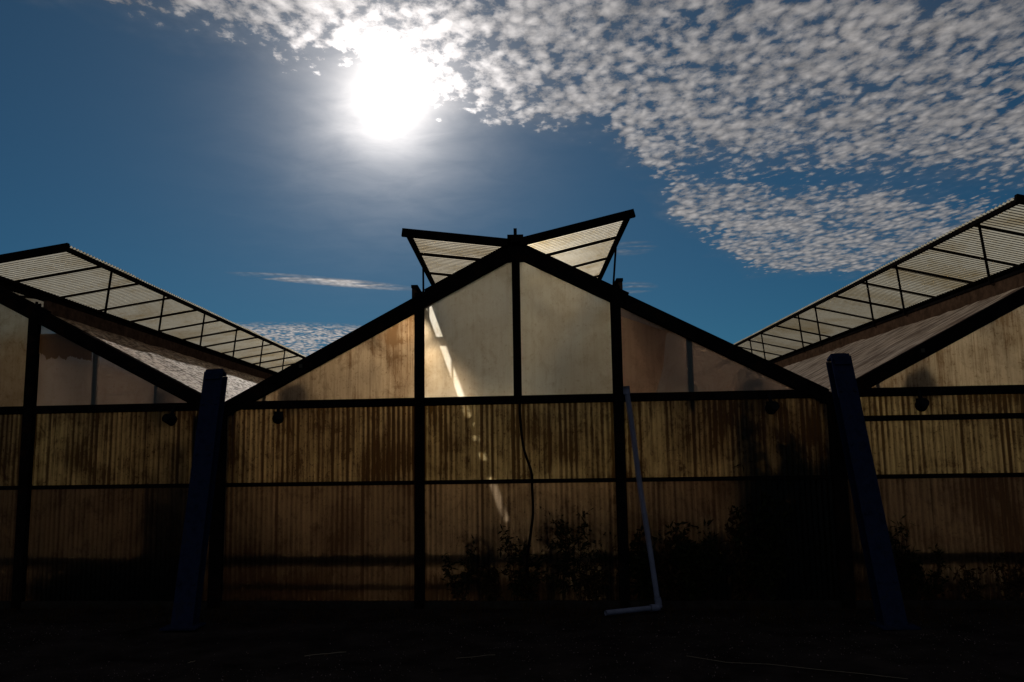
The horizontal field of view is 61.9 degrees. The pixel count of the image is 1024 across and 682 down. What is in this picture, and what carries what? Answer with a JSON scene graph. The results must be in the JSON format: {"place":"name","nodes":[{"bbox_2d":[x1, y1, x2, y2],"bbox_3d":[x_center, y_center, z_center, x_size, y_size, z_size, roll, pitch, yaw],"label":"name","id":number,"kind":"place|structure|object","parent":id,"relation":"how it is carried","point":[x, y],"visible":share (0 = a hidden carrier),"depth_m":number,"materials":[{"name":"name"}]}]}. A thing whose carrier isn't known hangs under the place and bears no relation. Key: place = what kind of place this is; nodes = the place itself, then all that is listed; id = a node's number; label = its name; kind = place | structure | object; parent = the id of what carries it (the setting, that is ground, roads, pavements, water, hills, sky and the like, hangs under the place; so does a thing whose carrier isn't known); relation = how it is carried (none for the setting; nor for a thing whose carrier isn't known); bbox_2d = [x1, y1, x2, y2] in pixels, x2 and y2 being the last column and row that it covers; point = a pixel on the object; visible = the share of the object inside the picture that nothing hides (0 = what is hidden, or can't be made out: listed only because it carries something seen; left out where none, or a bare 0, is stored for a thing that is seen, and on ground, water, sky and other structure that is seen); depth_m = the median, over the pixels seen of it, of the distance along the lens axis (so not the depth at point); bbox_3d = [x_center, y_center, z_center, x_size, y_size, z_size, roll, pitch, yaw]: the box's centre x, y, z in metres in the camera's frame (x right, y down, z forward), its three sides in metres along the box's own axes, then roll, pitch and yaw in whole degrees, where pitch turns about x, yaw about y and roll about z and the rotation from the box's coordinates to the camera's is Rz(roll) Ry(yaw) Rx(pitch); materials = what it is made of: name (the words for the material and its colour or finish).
{"place":"outdoors","nodes":[
{"label":"outdoors","id":0,"kind":"place"},
{"bbox_2d":[0,609,1023,681],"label":"ground","id":1,"kind":"structure","parent":0,"point":[233,642],"depth_m":6.79,"materials":[{"name":"soil"}]},
{"bbox_2d":[0,243,305,608],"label":"greenhouse","id":2,"kind":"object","parent":1,"relation":"on","point":[104,366],"visible":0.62,"depth_m":9.24,"materials":[{"name":"paint"}]},
{"bbox_2d":[162,405,176,425],"bbox_3d":[-3.626,0.790,9.046,0.120,0.222,0.154,-4,-8,23],"label":"flood lamp","id":3,"kind":"object","parent":2,"relation":"attached to","point":[170,419],"visible":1,"depth_m":9.01,"materials":[{"name":"black metal"}]},
{"bbox_2d":[159,368,227,630],"bbox_3d":[-3.034,1.527,8.372,0.336,2.634,1.213,0,-8,-3],"label":"steel brace","id":4,"kind":"object","parent":1,"relation":"on","point":[190,574],"visible":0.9,"depth_m":8.31,"materials":[{"name":"blue paint"}]},
{"bbox_2d":[306,652,341,655],"bbox_3d":[-1.452,2.436,6.646,0.320,0.010,0.006,2,-8,-20],"label":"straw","id":5,"kind":"object","parent":1,"relation":"on","point":[324,653],"visible":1,"depth_m":6.64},
{"bbox_2d":[440,547,477,600],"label":"weed","id":6,"kind":"object","parent":1,"relation":"on","point":[456,591],"visible":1,"depth_m":8.67,"materials":[{"name":"green plant"}]},
{"bbox_2d":[465,535,498,593],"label":"weed","id":7,"kind":"object","parent":1,"relation":"on","point":[470,554],"visible":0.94,"depth_m":8.70,"materials":[{"name":"green plant"}]},
{"bbox_2d":[476,565,505,600],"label":"weed","id":8,"kind":"object","parent":1,"relation":"on","point":[491,594],"visible":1,"depth_m":8.62,"materials":[{"name":"green plant"}]},
{"bbox_2d":[497,524,535,600],"bbox_3d":[0.072,2.272,8.656,0.459,0.837,0.162,0,-8,-7],"label":"weed","id":9,"kind":"object","parent":1,"relation":"on","point":[512,562],"visible":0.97,"depth_m":8.65,"materials":[{"name":"green plant"}]},
{"bbox_2d":[512,555,547,606],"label":"weed","id":10,"kind":"object","parent":1,"relation":"on","point":[530,594],"visible":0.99,"depth_m":8.58,"materials":[{"name":"green plant"}]},
{"bbox_2d":[220,209,855,608],"bbox_3d":[0.195,1.992,18.739,6.502,4.100,20.564,-1,-8,0],"label":"greenhouse","id":11,"kind":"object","parent":1,"relation":"on","point":[384,465],"visible":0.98,"depth_m":8.83,"materials":[{"name":"paint"}]},
{"bbox_2d":[272,403,283,423],"bbox_3d":[-2.449,0.759,8.949,0.120,0.222,0.154,2,-8,-20],"label":"flood lamp","id":12,"kind":"object","parent":11,"relation":"attached to","point":[278,417],"visible":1,"depth_m":8.91,"materials":[{"name":"black metal"}]},
{"bbox_2d":[519,400,533,577],"bbox_3d":[0.152,1.495,8.692,0.145,1.780,0.044,-2,-8,8],"label":"cable","id":13,"kind":"object","parent":11,"relation":"attached to","point":[532,498],"visible":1,"depth_m":8.66,"materials":[{"name":"black rubber"}]},
{"bbox_2d":[604,386,661,615],"bbox_3d":[1.099,1.524,8.388,0.618,2.192,0.318,2,-8,-21],"label":"drain pipe","id":14,"kind":"object","parent":11,"relation":"attached to","point":[657,606],"visible":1,"depth_m":8.42,"materials":[{"name":"grey plastic"}]},
{"bbox_2d":[765,393,779,414],"bbox_3d":[2.595,0.622,8.515,0.120,0.222,0.154,1,-8,-11],"label":"flood lamp","id":15,"kind":"object","parent":11,"relation":"attached to","point":[771,407],"visible":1,"depth_m":8.48,"materials":[{"name":"black metal"}]},
{"bbox_2d":[535,506,557,597],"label":"weed","id":16,"kind":"object","parent":1,"relation":"on","point":[547,540],"visible":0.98,"depth_m":8.66,"materials":[{"name":"green plant"}]},
{"bbox_2d":[544,514,580,600],"bbox_3d":[0.558,2.212,8.630,0.538,0.931,0.123,-1,-8,0],"label":"weed","id":17,"kind":"object","parent":1,"relation":"on","point":[559,568],"visible":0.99,"depth_m":8.61,"materials":[{"name":"green plant"}]},
{"bbox_2d":[551,507,600,600],"bbox_3d":[0.651,2.171,8.597,0.520,1.002,0.150,-1,-8,0],"label":"weed","id":18,"kind":"object","parent":1,"relation":"on","point":[575,570],"visible":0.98,"depth_m":8.60,"materials":[{"name":"green plant"}]},
{"bbox_2d":[571,557,612,603],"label":"weed","id":19,"kind":"object","parent":1,"relation":"on","point":[586,582],"visible":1,"depth_m":8.53,"materials":[{"name":"green plant"}]},
{"bbox_2d":[589,532,618,593],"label":"weed","id":20,"kind":"object","parent":1,"relation":"on","point":[605,557],"visible":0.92,"depth_m":8.59,"materials":[{"name":"green plant"}]},
{"bbox_2d":[654,533,698,600],"bbox_3d":[1.631,2.291,8.515,0.569,0.767,0.185,0,-8,-8],"label":"weed","id":21,"kind":"object","parent":1,"relation":"on","point":[671,590],"visible":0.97,"depth_m":8.48,"materials":[{"name":"green plant"}]},
{"bbox_2d":[662,520,715,600],"bbox_3d":[1.761,2.212,8.491,0.585,0.861,0.216,-1,-8,0],"label":"weed","id":22,"kind":"object","parent":1,"relation":"on","point":[688,564],"visible":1,"depth_m":8.48,"materials":[{"name":"green plant"}]},
{"bbox_2d":[695,519,731,597],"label":"weed","id":23,"kind":"object","parent":1,"relation":"on","point":[708,563],"visible":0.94,"depth_m":8.49,"materials":[{"name":"green plant"}]},
{"bbox_2d":[718,507,763,600],"bbox_3d":[2.310,2.132,8.494,0.565,1.003,0.213,-1,-8,0],"label":"weed","id":24,"kind":"object","parent":1,"relation":"on","point":[741,590],"visible":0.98,"depth_m":8.45,"materials":[{"name":"green plant"}]},
{"bbox_2d":[734,430,818,550],"bbox_3d":[2.837,1.704,8.861,1.358,2.218,0.888,-1,-8,0],"label":"shrub","id":25,"kind":"object","parent":1,"relation":"on","point":[785,512],"visible":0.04,"depth_m":8.50,"materials":[{"name":"green plant"}]},
{"bbox_2d":[689,656,906,678],"bbox_3d":[1.973,2.302,6.031,1.500,0.025,0.004,-5,-9,26],"label":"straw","id":26,"kind":"object","parent":1,"relation":"on","point":[800,667],"visible":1,"depth_m":6.00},
{"bbox_2d":[826,353,920,629],"bbox_3d":[3.268,1.359,7.870,0.320,2.624,1.093,-1,-8,0],"label":"steel brace","id":27,"kind":"object","parent":1,"relation":"on","point":[887,599],"visible":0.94,"depth_m":7.82,"materials":[{"name":"blue paint"}]},
{"bbox_2d":[734,194,1023,608],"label":"greenhouse","id":28,"kind":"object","parent":1,"relation":"on","point":[938,322],"visible":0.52,"depth_m":8.52,"materials":[{"name":"paint"}]},
{"bbox_2d":[915,389,928,411],"bbox_3d":[4.031,0.583,8.390,0.120,0.222,0.154,-2,-8,6],"label":"flood lamp","id":29,"kind":"object","parent":28,"relation":"attached to","point":[921,404],"visible":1,"depth_m":8.36,"materials":[{"name":"black metal"}]},
{"bbox_2d":[888,514,922,600],"bbox_3d":[3.804,2.142,8.322,0.482,0.890,0.158,-1,-8,0],"label":"weed","id":30,"kind":"object","parent":1,"relation":"on","point":[905,562],"visible":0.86,"depth_m":8.31,"materials":[{"name":"green plant"}]},
{"bbox_2d":[907,544,953,600],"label":"weed","id":31,"kind":"object","parent":1,"relation":"on","point":[921,575],"visible":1,"depth_m":8.27,"materials":[{"name":"green plant"}]},
{"bbox_2d":[953,564,988,600],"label":"weed","id":32,"kind":"object","parent":1,"relation":"on","point":[972,591],"visible":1,"depth_m":8.23,"materials":[{"name":"green plant"}]},
{"bbox_2d":[986,552,1023,600],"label":"weed","id":33,"kind":"object","parent":1,"relation":"on","point":[1014,570],"visible":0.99,"depth_m":8.21,"materials":[{"name":"green plant"}]},
{"bbox_2d":[0,598,1023,624],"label":"dry grass","id":34,"kind":"structure","parent":0,"point":[757,609],"depth_m":8.15,"materials":[{"name":"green plant"}]},
{"bbox_2d":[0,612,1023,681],"bbox_3d":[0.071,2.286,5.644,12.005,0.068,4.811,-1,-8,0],"label":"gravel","id":35,"kind":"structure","parent":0,"point":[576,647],"depth_m":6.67,"materials":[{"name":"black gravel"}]},
{"bbox_2d":[0,0,1023,355],"label":"sky","id":36,"kind":"structure","parent":0,"point":[261,165],"materials":[{"name":"blue"}]}
]}

